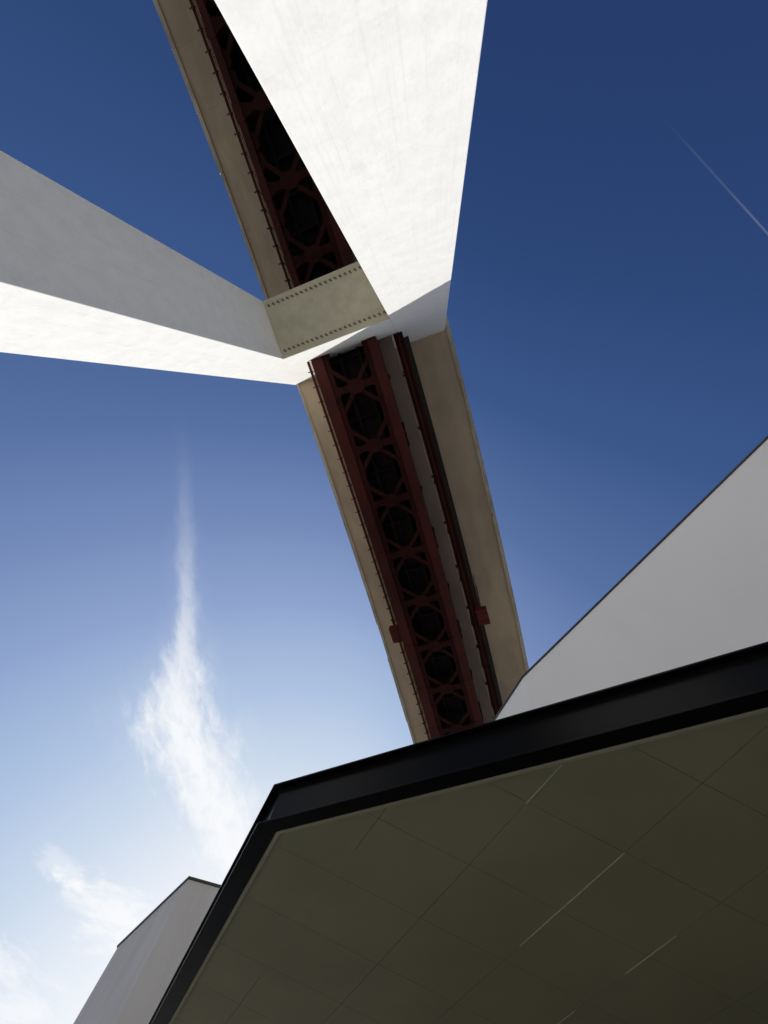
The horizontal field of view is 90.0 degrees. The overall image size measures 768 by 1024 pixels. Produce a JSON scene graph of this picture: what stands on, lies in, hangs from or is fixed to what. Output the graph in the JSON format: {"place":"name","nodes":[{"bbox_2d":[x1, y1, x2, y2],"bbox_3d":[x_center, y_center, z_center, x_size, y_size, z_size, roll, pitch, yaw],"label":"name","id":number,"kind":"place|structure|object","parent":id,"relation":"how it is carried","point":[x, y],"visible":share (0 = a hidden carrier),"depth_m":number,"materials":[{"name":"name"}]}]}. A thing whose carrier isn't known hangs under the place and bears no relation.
{"place":"outdoors","nodes":[
{"label":"outdoors","id":0,"kind":"place"},
{"bbox_2d":[73,876,220,1023],"bbox_3d":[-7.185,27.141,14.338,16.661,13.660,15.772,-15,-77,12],"label":"grey building","id":1,"kind":"structure","parent":0,"point":[134,981],"depth_m":17.49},
{"bbox_2d":[0,0,767,1023],"label":"sky","id":2,"kind":"structure","parent":0,"point":[189,630],"materials":[{"name":"blue"}]},
{"bbox_2d":[493,436,767,720],"bbox_3d":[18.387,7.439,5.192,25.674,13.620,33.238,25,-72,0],"label":"white building","id":3,"kind":"structure","parent":0,"point":[691,587],"depth_m":10.29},
{"bbox_2d":[148,642,767,1023],"bbox_3d":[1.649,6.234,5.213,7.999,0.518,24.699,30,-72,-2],"label":"entrance canopy","id":4,"kind":"object","parent":3,"relation":"attached to","point":[599,857],"visible":1,"depth_m":4.44,"materials":[{"name":"beige metal"}]},
{"label":"ground","id":5,"kind":"structure","parent":0,"visible":0},
{"bbox_2d":[0,0,486,384],"bbox_3d":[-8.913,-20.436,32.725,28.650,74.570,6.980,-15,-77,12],"label":"bridge pier","id":6,"kind":"structure","parent":5,"relation":"on","point":[372,102],"depth_m":20.64,"materials":[{"name":"white concrete"}]},
{"bbox_2d":[153,0,528,743],"bbox_3d":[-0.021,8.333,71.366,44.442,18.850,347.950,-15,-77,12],"label":"viaduct bridge","id":7,"kind":"structure","parent":6,"relation":"on","point":[395,438],"depth_m":62.77,"materials":[{"name":"concrete"}]}
]}

